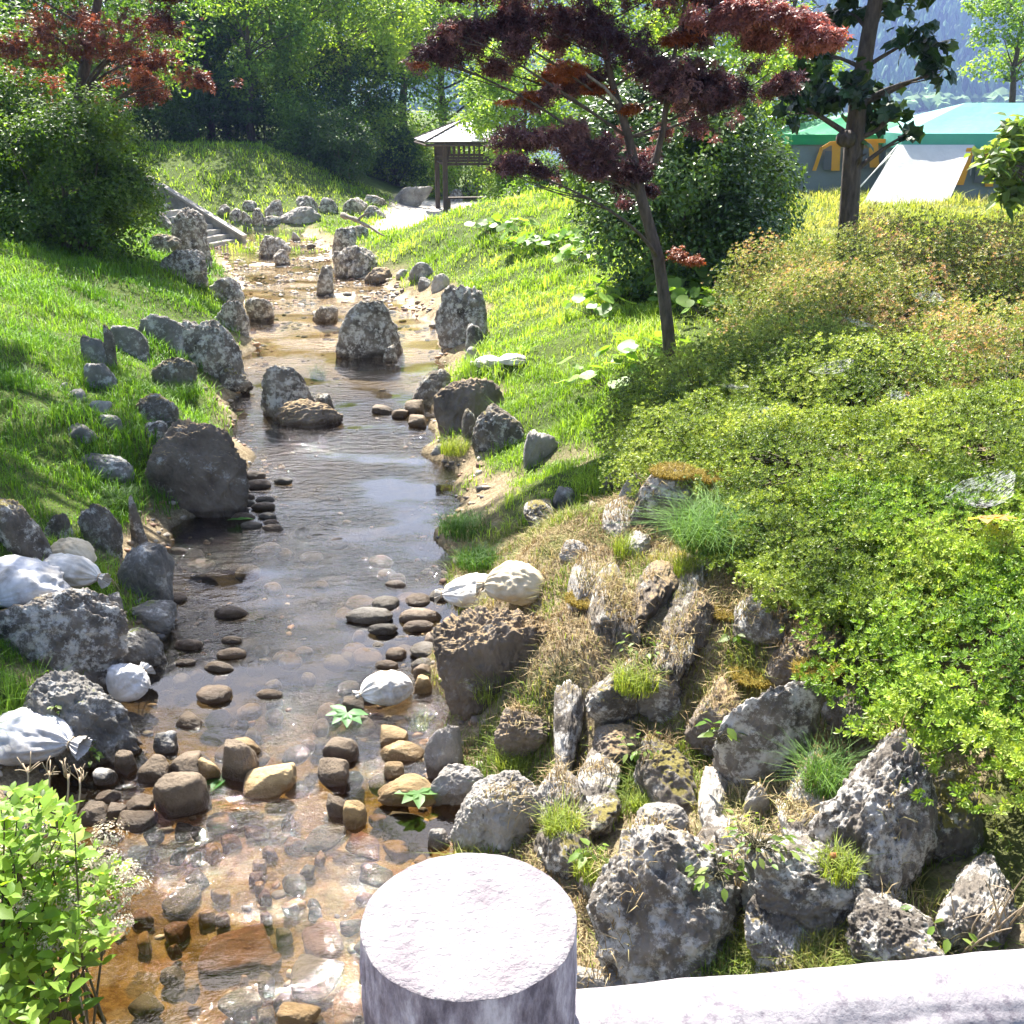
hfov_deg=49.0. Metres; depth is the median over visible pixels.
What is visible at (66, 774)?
dry stalk
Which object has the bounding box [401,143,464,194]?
bush
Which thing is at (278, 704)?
cobble
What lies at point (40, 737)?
sandbag
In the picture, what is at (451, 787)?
boulder
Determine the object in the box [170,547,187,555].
cobble
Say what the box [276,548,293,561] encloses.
cobble
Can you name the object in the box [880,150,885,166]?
window
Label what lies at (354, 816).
stone
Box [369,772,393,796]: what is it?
cobble
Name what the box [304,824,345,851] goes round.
cobble
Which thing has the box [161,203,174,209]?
boulder
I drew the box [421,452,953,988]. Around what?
dry grass
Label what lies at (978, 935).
dry stalk
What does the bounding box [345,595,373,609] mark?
cobble
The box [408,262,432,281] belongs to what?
boulder
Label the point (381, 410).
stone
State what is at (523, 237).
butterbur plant
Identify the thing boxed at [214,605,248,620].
cobble
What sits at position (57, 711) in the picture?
weed
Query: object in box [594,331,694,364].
butterbur plant
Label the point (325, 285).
stone
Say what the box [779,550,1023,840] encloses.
azalea shrub
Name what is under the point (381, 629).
cobble
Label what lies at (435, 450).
stone
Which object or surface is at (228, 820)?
cobble
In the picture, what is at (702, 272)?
butterbur plant
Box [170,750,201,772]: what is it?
stone
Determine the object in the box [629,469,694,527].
boulder
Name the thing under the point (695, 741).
boulder
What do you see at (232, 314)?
boulder
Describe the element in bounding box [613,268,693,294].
butterbur plant
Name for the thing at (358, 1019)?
cobble
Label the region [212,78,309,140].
bush
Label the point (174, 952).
cobble
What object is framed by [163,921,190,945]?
cobble
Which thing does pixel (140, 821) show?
stone
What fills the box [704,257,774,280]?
butterbur plant
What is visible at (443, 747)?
boulder
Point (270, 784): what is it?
stone
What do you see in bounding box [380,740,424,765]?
stone
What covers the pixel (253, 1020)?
cobble
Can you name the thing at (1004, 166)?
round leaved shrub
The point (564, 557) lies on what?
boulder
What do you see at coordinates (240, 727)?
cobble
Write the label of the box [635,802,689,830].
boulder
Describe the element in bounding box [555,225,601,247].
butterbur plant
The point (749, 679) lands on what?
moss cushion
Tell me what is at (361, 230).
stone
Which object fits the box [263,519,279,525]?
cobble
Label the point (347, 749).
stone
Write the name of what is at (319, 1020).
cobble
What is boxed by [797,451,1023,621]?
azalea shrub
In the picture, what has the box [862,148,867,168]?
window
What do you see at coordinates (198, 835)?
cobble
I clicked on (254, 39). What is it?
broadleaf tree
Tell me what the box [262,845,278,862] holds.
cobble
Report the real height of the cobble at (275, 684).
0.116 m
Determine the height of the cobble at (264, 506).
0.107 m
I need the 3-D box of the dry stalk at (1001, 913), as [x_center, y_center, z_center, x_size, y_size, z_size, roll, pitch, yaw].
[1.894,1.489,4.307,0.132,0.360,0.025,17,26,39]
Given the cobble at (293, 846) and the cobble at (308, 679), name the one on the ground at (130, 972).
the cobble at (293, 846)
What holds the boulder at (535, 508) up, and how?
on the ground at (130, 972)
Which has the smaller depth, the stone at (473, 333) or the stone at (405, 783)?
the stone at (405, 783)
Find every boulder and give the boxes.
[0,497,52,560]
[0,587,128,694]
[23,670,147,790]
[44,513,75,542]
[77,503,122,557]
[81,453,134,484]
[83,363,118,390]
[110,325,149,363]
[117,541,174,601]
[122,627,167,685]
[128,494,148,544]
[135,393,178,426]
[138,314,185,356]
[144,418,249,532]
[149,234,182,254]
[151,356,197,394]
[155,213,172,231]
[160,249,208,287]
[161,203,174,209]
[171,207,212,268]
[178,319,198,364]
[193,319,250,398]
[209,276,244,303]
[213,300,249,335]
[245,297,274,324]
[258,235,290,258]
[260,365,314,431]
[274,399,342,442]
[280,206,320,223]
[332,226,356,255]
[332,245,378,278]
[334,300,404,370]
[342,197,367,213]
[363,205,386,218]
[364,267,391,284]
[394,186,432,206]
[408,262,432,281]
[411,369,450,400]
[424,724,463,783]
[430,605,552,718]
[430,763,483,823]
[433,377,504,436]
[434,284,487,352]
[448,770,539,853]
[472,403,525,452]
[494,706,550,765]
[523,429,559,468]
[523,498,553,529]
[532,810,593,879]
[537,762,579,823]
[553,679,584,771]
[559,539,588,562]
[567,557,599,612]
[576,965,623,988]
[577,748,622,833]
[577,855,611,898]
[578,785,621,837]
[585,649,647,724]
[586,817,742,984]
[587,562,640,650]
[592,722,641,763]
[601,497,630,536]
[618,473,641,500]
[623,530,650,557]
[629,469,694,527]
[632,560,678,630]
[633,734,697,812]
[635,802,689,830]
[637,674,681,723]
[651,552,709,680]
[675,591,714,648]
[684,676,741,759]
[697,813,746,853]
[698,766,727,825]
[712,680,822,786]
[713,827,908,949]
[732,584,793,645]
[744,893,805,973]
[762,618,843,693]
[775,799,813,835]
[785,747,842,812]
[807,727,938,892]
[821,680,867,740]
[845,888,945,963]
[930,768,984,863]
[935,852,1016,953]
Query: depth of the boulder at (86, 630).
7.98 m
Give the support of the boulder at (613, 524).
on the ground at (130, 972)
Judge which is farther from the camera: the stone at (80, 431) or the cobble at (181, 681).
the stone at (80, 431)
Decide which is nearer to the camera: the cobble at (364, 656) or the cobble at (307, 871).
the cobble at (307, 871)
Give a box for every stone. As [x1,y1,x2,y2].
[68,388,86,400]
[68,423,97,443]
[78,800,107,828]
[80,334,106,365]
[89,400,111,413]
[92,768,118,785]
[95,790,121,804]
[98,414,121,429]
[103,324,117,370]
[106,802,126,825]
[108,592,123,609]
[114,750,137,778]
[116,810,157,833]
[126,793,154,810]
[131,600,176,635]
[137,754,170,787]
[142,420,167,441]
[152,771,211,819]
[153,730,178,759]
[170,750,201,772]
[175,711,204,732]
[198,757,220,780]
[217,204,230,215]
[218,368,253,393]
[221,739,258,791]
[229,208,241,221]
[236,737,262,757]
[241,211,252,224]
[242,200,257,210]
[243,762,296,802]
[252,208,263,225]
[264,199,283,216]
[264,216,280,225]
[273,249,290,265]
[276,1002,321,1023]
[291,232,300,240]
[296,195,317,211]
[307,244,315,249]
[312,304,337,326]
[315,392,334,409]
[316,265,333,296]
[317,757,348,795]
[318,197,338,212]
[322,737,358,768]
[326,793,344,823]
[342,695,363,711]
[343,800,366,833]
[355,225,368,239]
[364,195,385,205]
[371,404,392,416]
[378,773,435,806]
[380,724,407,746]
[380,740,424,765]
[383,345,397,367]
[384,761,404,779]
[391,409,407,419]
[396,269,406,278]
[404,399,424,416]
[408,414,427,429]
[413,664,430,680]
[413,674,432,698]
[418,277,430,289]
[427,828,449,851]
[430,443,446,455]
[431,273,449,293]
[449,189,462,201]
[461,408,475,438]
[464,346,478,359]
[465,324,483,352]
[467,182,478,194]
[552,486,575,510]
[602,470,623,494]
[744,782,769,818]
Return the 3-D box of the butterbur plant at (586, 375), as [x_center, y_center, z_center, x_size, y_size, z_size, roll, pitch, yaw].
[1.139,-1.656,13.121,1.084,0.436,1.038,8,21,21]
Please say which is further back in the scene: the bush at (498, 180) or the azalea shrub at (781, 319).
the bush at (498, 180)
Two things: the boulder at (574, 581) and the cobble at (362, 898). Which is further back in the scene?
the boulder at (574, 581)
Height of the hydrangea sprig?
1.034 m
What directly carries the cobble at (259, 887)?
on the ground at (130, 972)
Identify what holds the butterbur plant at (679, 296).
on the ground at (130, 972)
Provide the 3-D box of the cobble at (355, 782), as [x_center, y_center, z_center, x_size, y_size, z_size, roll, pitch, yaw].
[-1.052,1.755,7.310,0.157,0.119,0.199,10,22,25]
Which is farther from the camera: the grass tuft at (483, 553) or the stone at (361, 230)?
the stone at (361, 230)
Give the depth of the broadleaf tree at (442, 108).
57.25 m
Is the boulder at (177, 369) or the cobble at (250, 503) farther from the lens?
the boulder at (177, 369)
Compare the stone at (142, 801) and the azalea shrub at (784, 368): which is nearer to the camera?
the stone at (142, 801)
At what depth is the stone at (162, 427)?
11.98 m
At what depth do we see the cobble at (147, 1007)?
5.48 m
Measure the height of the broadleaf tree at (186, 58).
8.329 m
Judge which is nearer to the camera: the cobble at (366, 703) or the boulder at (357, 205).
the cobble at (366, 703)
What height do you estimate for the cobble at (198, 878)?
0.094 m
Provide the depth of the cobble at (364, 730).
7.71 m
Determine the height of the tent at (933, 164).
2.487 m
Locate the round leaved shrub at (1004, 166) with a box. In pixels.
[964,112,1023,220]
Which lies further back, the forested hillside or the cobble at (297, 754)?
the forested hillside
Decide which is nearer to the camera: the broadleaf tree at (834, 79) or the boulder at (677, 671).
the boulder at (677, 671)
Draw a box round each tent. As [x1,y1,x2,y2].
[762,109,901,193]
[860,103,1023,204]
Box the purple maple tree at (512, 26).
[400,0,852,365]
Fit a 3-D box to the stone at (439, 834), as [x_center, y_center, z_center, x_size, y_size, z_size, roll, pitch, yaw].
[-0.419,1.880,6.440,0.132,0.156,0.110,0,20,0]
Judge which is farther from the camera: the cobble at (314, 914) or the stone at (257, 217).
the stone at (257, 217)
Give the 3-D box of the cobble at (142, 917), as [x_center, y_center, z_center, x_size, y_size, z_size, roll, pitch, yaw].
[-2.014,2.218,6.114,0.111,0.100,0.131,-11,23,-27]
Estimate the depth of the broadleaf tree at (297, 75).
46.98 m
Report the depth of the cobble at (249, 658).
8.84 m
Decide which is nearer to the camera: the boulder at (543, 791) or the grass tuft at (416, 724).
the boulder at (543, 791)
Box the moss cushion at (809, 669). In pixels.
[788,654,843,683]
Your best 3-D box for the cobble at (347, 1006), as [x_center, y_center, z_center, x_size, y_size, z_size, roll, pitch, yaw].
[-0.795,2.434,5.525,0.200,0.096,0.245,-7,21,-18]
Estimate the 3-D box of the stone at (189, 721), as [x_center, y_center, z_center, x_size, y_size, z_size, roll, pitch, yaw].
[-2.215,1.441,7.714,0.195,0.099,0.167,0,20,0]
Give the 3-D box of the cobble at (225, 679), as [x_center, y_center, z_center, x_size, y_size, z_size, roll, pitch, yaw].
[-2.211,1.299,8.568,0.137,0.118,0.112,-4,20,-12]
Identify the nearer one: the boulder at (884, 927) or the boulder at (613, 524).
the boulder at (884, 927)
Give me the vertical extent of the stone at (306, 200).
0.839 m
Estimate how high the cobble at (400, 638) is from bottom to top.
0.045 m
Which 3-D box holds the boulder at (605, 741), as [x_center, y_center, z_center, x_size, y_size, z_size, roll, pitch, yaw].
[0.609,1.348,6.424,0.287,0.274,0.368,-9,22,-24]
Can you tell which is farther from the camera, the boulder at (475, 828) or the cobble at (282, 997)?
the boulder at (475, 828)
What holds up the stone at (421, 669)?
on the stream water at (268, 279)
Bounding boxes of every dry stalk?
[15,751,40,804]
[42,756,59,786]
[59,757,70,802]
[67,764,87,813]
[950,892,958,923]
[961,888,1008,953]
[968,920,1011,951]
[971,902,993,945]
[984,879,1005,932]
[991,877,1023,936]
[992,903,1023,934]
[1009,908,1023,925]
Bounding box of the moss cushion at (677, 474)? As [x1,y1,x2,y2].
[647,461,704,480]
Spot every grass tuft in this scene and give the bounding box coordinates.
[91,482,160,513]
[147,375,207,402]
[306,364,329,380]
[399,709,440,731]
[423,499,497,542]
[431,433,472,456]
[438,537,511,572]
[457,664,516,706]
[486,738,549,776]
[515,785,594,840]
[563,838,618,886]
[592,478,809,563]
[598,648,670,699]
[603,526,639,560]
[622,785,653,813]
[663,541,709,577]
[753,717,873,799]
[788,825,895,888]
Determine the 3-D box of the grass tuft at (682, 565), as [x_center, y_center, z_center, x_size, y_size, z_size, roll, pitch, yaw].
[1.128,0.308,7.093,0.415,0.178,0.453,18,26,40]
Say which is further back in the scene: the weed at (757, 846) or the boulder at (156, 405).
the boulder at (156, 405)
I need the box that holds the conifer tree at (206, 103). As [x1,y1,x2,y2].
[119,0,280,140]
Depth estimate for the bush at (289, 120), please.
44.90 m
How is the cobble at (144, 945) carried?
on the ground at (130, 972)
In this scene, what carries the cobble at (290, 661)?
in the stream water at (268, 279)
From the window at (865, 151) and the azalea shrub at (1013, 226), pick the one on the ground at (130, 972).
the azalea shrub at (1013, 226)
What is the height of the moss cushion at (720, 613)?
0.050 m
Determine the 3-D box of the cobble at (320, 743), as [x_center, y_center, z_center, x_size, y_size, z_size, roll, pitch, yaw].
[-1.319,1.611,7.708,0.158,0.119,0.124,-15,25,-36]
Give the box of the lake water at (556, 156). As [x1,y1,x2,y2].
[491,113,921,189]
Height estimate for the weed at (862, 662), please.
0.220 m
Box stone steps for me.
[154,183,246,247]
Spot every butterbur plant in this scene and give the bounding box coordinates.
[464,218,508,234]
[487,213,538,233]
[500,229,555,250]
[527,229,573,248]
[553,243,622,264]
[554,351,650,388]
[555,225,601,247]
[562,286,636,316]
[583,275,654,301]
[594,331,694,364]
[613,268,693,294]
[644,273,714,304]
[669,285,741,316]
[680,258,737,287]
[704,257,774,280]
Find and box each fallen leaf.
[206,775,224,791]
[228,517,251,519]
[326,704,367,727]
[968,515,1015,523]
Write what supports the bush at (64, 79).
on the ground at (130, 972)
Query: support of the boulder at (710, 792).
on the ground at (130, 972)
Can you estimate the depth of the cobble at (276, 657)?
8.75 m
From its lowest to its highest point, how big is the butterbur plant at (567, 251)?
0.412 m
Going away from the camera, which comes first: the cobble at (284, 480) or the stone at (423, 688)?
the stone at (423, 688)
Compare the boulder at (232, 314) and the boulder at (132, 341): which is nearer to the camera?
the boulder at (132, 341)
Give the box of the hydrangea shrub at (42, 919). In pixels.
[0,779,151,1023]
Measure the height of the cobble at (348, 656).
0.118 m
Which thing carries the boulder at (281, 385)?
on the ground at (130, 972)
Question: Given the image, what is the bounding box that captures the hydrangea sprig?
[66,987,103,1023]
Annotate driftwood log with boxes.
[340,212,384,236]
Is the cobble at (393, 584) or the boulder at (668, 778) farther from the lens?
the cobble at (393, 584)
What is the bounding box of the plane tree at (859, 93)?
[770,0,958,263]
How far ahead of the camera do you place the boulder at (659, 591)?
6.91 m
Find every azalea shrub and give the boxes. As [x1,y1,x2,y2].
[588,332,801,472]
[596,383,832,517]
[664,401,952,533]
[668,301,918,424]
[693,473,1017,660]
[697,227,876,330]
[703,250,983,389]
[709,319,1011,457]
[755,201,1023,335]
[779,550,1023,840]
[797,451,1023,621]
[816,377,1023,520]
[827,290,1023,415]
[874,203,1023,329]
[966,378,1023,455]
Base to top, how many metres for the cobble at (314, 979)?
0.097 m
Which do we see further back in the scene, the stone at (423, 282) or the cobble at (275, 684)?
the stone at (423, 282)
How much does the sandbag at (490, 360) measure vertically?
0.173 m
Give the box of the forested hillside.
[303,0,1023,96]
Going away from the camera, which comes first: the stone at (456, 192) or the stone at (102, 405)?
the stone at (102, 405)
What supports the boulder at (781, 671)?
on the ground at (130, 972)
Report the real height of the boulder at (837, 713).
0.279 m
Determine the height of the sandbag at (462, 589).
0.274 m
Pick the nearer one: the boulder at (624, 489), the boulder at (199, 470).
the boulder at (624, 489)
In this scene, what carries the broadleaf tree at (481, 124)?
on the ground at (130, 972)
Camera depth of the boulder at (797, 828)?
5.16 m
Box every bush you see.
[0,54,173,267]
[0,58,71,209]
[3,70,142,203]
[112,72,208,142]
[133,64,219,140]
[182,81,267,140]
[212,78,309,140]
[256,78,374,163]
[262,89,353,160]
[292,105,382,182]
[353,93,431,187]
[362,123,428,185]
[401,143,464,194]
[408,113,507,200]
[476,153,552,202]
[496,149,581,197]
[544,26,816,304]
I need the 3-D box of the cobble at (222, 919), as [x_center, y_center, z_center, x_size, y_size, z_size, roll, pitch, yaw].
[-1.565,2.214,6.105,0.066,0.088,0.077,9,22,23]
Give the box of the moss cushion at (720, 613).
[712,603,734,622]
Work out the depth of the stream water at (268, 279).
18.29 m
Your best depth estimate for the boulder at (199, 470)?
11.44 m
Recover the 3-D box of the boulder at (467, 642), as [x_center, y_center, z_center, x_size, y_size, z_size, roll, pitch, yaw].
[-0.109,1.057,7.670,0.931,0.933,0.614,0,20,0]
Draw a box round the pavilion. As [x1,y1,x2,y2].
[414,112,513,212]
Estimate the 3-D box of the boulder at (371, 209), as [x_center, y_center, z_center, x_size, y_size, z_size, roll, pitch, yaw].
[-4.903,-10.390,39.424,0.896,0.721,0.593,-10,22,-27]
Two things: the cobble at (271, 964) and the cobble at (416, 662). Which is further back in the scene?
the cobble at (416, 662)
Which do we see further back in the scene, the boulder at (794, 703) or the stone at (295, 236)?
the stone at (295, 236)
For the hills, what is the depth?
662.42 m
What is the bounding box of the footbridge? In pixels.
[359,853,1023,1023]
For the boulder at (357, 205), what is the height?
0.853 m
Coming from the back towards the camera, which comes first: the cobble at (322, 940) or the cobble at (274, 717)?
the cobble at (274, 717)
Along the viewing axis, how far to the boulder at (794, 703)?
5.68 m
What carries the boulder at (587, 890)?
on the ground at (130, 972)
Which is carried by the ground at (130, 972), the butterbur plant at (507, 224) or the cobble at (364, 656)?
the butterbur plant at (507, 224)
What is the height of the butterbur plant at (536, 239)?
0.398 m
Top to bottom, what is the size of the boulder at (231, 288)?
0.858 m
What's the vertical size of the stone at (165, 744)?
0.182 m
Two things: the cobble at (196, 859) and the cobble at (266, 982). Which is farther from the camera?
the cobble at (196, 859)
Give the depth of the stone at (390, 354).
18.44 m
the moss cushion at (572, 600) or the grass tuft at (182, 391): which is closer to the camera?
the moss cushion at (572, 600)
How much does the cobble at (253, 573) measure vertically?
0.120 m
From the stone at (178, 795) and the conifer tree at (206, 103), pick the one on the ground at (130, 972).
the conifer tree at (206, 103)
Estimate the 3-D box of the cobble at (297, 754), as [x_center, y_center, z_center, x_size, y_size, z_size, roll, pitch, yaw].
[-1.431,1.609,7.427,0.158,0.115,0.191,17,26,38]
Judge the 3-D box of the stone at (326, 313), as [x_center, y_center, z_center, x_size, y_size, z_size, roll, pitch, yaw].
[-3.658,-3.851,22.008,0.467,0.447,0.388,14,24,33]
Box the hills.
[60,1,959,112]
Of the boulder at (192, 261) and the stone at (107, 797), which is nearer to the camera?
the stone at (107, 797)
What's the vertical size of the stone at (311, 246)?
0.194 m
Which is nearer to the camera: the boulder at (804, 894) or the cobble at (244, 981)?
the boulder at (804, 894)
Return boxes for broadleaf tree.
[0,0,94,104]
[0,0,127,106]
[2,0,215,111]
[10,0,129,130]
[38,0,193,98]
[100,0,243,138]
[104,0,334,138]
[145,7,323,106]
[146,0,254,139]
[169,0,337,140]
[180,0,398,141]
[226,1,335,100]
[249,0,451,101]
[275,28,421,157]
[316,0,496,159]
[361,0,538,153]
[400,0,559,193]
[452,39,580,194]
[520,0,680,129]
[616,0,812,154]
[727,0,857,128]
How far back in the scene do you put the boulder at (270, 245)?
31.02 m
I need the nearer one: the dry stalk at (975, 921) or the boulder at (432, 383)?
the dry stalk at (975, 921)
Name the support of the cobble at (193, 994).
on the ground at (130, 972)
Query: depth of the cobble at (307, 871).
6.45 m
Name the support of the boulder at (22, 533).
on the ground at (130, 972)
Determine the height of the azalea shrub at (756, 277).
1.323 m
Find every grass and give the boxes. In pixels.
[0,136,1023,976]
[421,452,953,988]
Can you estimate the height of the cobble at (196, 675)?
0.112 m
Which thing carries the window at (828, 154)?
in the tent at (819, 150)
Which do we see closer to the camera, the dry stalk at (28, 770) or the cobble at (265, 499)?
the dry stalk at (28, 770)
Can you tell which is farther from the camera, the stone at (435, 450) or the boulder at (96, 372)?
the stone at (435, 450)
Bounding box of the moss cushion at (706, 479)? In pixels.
[690,467,731,484]
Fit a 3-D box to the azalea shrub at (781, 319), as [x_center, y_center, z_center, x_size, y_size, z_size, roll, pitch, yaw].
[2.921,-1.568,11.369,2.760,1.086,3.287,0,20,0]
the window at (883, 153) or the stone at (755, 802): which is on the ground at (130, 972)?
the stone at (755, 802)
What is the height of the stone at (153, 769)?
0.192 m
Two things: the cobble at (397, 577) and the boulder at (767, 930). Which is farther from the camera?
the cobble at (397, 577)
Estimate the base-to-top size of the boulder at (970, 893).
0.377 m
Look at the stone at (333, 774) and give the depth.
7.00 m
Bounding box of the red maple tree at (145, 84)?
[0,0,243,196]
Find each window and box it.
[823,151,831,169]
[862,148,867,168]
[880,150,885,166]
[974,151,984,182]
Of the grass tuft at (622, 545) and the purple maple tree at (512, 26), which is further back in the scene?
the purple maple tree at (512, 26)
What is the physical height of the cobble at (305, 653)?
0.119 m
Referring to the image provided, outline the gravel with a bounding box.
[0,237,539,1001]
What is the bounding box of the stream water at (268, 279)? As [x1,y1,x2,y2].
[93,229,457,890]
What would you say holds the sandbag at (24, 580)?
on the ground at (130, 972)
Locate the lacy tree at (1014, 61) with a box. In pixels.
[955,0,1023,102]
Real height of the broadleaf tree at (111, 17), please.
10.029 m
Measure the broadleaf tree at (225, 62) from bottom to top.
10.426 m
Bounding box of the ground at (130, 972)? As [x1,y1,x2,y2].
[0,110,1023,1023]
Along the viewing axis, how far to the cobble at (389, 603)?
9.48 m
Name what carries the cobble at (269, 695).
in the stream water at (268, 279)
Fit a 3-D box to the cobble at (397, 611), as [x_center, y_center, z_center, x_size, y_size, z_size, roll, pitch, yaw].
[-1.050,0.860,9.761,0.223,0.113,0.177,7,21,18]
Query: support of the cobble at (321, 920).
on the ground at (130, 972)
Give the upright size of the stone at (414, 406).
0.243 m
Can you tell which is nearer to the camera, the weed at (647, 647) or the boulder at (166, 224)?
the weed at (647, 647)
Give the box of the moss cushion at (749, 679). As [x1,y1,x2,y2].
[725,662,775,688]
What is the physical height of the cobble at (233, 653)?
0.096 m
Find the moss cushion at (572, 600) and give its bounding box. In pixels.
[563,587,589,609]
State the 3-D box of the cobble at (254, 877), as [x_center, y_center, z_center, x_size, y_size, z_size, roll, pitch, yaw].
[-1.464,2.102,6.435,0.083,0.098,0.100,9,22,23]
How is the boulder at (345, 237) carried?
on the ground at (130, 972)
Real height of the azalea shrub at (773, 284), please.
1.382 m
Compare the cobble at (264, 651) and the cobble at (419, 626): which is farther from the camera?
the cobble at (419, 626)
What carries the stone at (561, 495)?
on the ground at (130, 972)
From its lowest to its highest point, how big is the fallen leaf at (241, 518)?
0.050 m
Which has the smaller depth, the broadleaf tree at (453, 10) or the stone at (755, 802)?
the stone at (755, 802)
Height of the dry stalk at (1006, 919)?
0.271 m
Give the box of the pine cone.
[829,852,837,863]
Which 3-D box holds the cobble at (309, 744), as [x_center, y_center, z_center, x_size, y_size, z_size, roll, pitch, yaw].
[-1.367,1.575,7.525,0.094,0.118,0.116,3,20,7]
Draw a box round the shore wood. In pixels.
[106,67,1023,111]
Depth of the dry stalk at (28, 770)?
5.33 m
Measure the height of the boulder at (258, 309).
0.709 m
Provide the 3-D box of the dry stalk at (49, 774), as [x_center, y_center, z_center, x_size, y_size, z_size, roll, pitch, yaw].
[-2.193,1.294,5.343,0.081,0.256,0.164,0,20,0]
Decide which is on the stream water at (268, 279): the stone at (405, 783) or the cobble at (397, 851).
the stone at (405, 783)
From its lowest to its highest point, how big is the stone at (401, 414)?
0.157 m
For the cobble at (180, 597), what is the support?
on the stream water at (268, 279)
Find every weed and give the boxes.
[47,704,61,715]
[83,741,103,767]
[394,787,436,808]
[568,838,608,869]
[615,731,661,763]
[617,626,668,658]
[684,843,748,901]
[694,718,746,743]
[718,634,750,650]
[721,809,800,869]
[847,632,905,670]
[900,905,1001,955]
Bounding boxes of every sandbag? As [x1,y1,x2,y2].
[0,555,70,607]
[0,707,92,765]
[43,553,119,589]
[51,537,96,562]
[105,662,154,702]
[352,670,412,705]
[434,572,487,608]
[470,355,498,368]
[472,560,543,607]
[499,353,527,365]
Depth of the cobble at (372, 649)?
8.77 m
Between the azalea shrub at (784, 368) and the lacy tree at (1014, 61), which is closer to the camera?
the azalea shrub at (784, 368)
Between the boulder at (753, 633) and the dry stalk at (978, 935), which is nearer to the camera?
the dry stalk at (978, 935)
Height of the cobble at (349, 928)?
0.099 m
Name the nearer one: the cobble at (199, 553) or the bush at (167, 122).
the cobble at (199, 553)
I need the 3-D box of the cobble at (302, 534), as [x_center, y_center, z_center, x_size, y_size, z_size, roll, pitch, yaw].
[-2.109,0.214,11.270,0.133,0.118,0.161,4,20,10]
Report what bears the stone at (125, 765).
on the stream water at (268, 279)
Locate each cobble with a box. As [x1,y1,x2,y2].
[128,991,164,1023]
[130,908,153,929]
[137,931,151,954]
[143,827,164,846]
[146,849,158,865]
[160,965,184,989]
[161,884,200,916]
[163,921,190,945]
[168,944,182,960]
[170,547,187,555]
[170,847,186,865]
[172,673,190,689]
[173,592,186,603]
[174,822,193,841]
[175,639,202,651]
[176,659,195,666]
[177,557,204,569]
[183,548,203,558]
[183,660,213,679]
[185,869,209,890]
[186,983,199,1003]
[187,559,215,574]
[187,668,203,682]
[190,826,205,841]
[191,851,202,866]
[196,684,232,704]
[198,909,215,929]
[198,923,274,974]
[200,607,219,621]
[202,843,221,865]
[203,661,233,674]
[204,709,231,731]
[206,812,237,832]
[210,889,230,904]
[213,674,230,686]
[213,762,222,774]
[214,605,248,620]
[215,744,223,762]
[216,647,245,659]
[216,912,229,927]
[217,986,262,1023]
[221,636,241,644]
[221,834,241,853]
[231,512,254,521]
[233,720,248,734]
[235,565,260,581]
[235,636,262,652]
[237,703,261,720]
[239,653,258,668]
[239,975,248,988]
[240,521,262,530]
[244,825,269,840]
[245,728,260,743]
[246,662,264,676]
[247,471,265,479]
[247,500,254,507]
[248,479,270,490]
[248,493,254,499]
[249,871,265,885]
[250,1016,256,1023]
[251,502,274,511]
[252,542,280,558]
[252,859,266,875]
[253,644,269,658]
[255,496,274,502]
[255,881,264,897]
[256,689,282,700]
[257,972,274,998]
[257,1006,275,1023]
[258,512,276,519]
[258,751,269,766]
[258,888,271,906]
[260,911,272,926]
[260,953,281,975]
[262,524,282,532]
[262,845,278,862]
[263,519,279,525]
[263,582,281,595]
[264,679,281,690]
[265,698,282,710]
[265,708,283,726]
[272,649,289,665]
[273,477,292,484]
[273,992,295,1015]
[275,927,293,947]
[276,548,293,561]
[279,652,301,670]
[281,813,295,831]
[281,902,298,917]
[282,744,309,765]
[282,873,306,896]
[284,836,305,855]
[290,954,343,1003]
[294,646,313,661]
[295,527,308,538]
[299,551,322,565]
[299,864,314,879]
[301,672,315,687]
[301,739,315,755]
[302,921,343,958]
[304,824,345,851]
[307,898,320,909]
[308,906,321,923]
[311,737,328,755]
[312,718,328,736]
[312,1014,325,1023]
[313,580,329,592]
[314,850,325,867]
[315,917,327,924]
[317,702,334,722]
[323,654,349,672]
[324,537,348,549]
[333,983,363,1023]
[335,607,351,623]
[337,680,359,696]
[337,724,355,738]
[340,919,361,936]
[341,642,364,653]
[341,652,355,667]
[344,771,362,793]
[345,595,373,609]
[345,831,379,860]
[346,607,392,625]
[349,715,375,736]
[353,630,365,643]
[353,647,382,666]
[353,940,359,954]
[353,1015,364,1023]
[355,890,372,906]
[359,863,392,887]
[364,700,375,705]
[368,623,397,635]
[368,647,380,652]
[368,814,385,829]
[369,555,393,568]
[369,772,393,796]
[372,595,399,610]
[372,642,383,649]
[375,660,398,670]
[377,569,395,581]
[382,811,423,845]
[382,840,410,862]
[385,580,405,588]
[385,647,406,661]
[388,573,405,582]
[388,715,408,730]
[390,606,402,618]
[394,635,406,640]
[396,592,424,608]
[398,644,415,661]
[399,608,441,623]
[403,620,433,632]
[404,761,420,773]
[405,593,429,607]
[410,641,433,657]
[411,657,431,669]
[412,742,424,759]
[413,851,427,863]
[424,632,433,641]
[429,588,445,603]
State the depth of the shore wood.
664.54 m

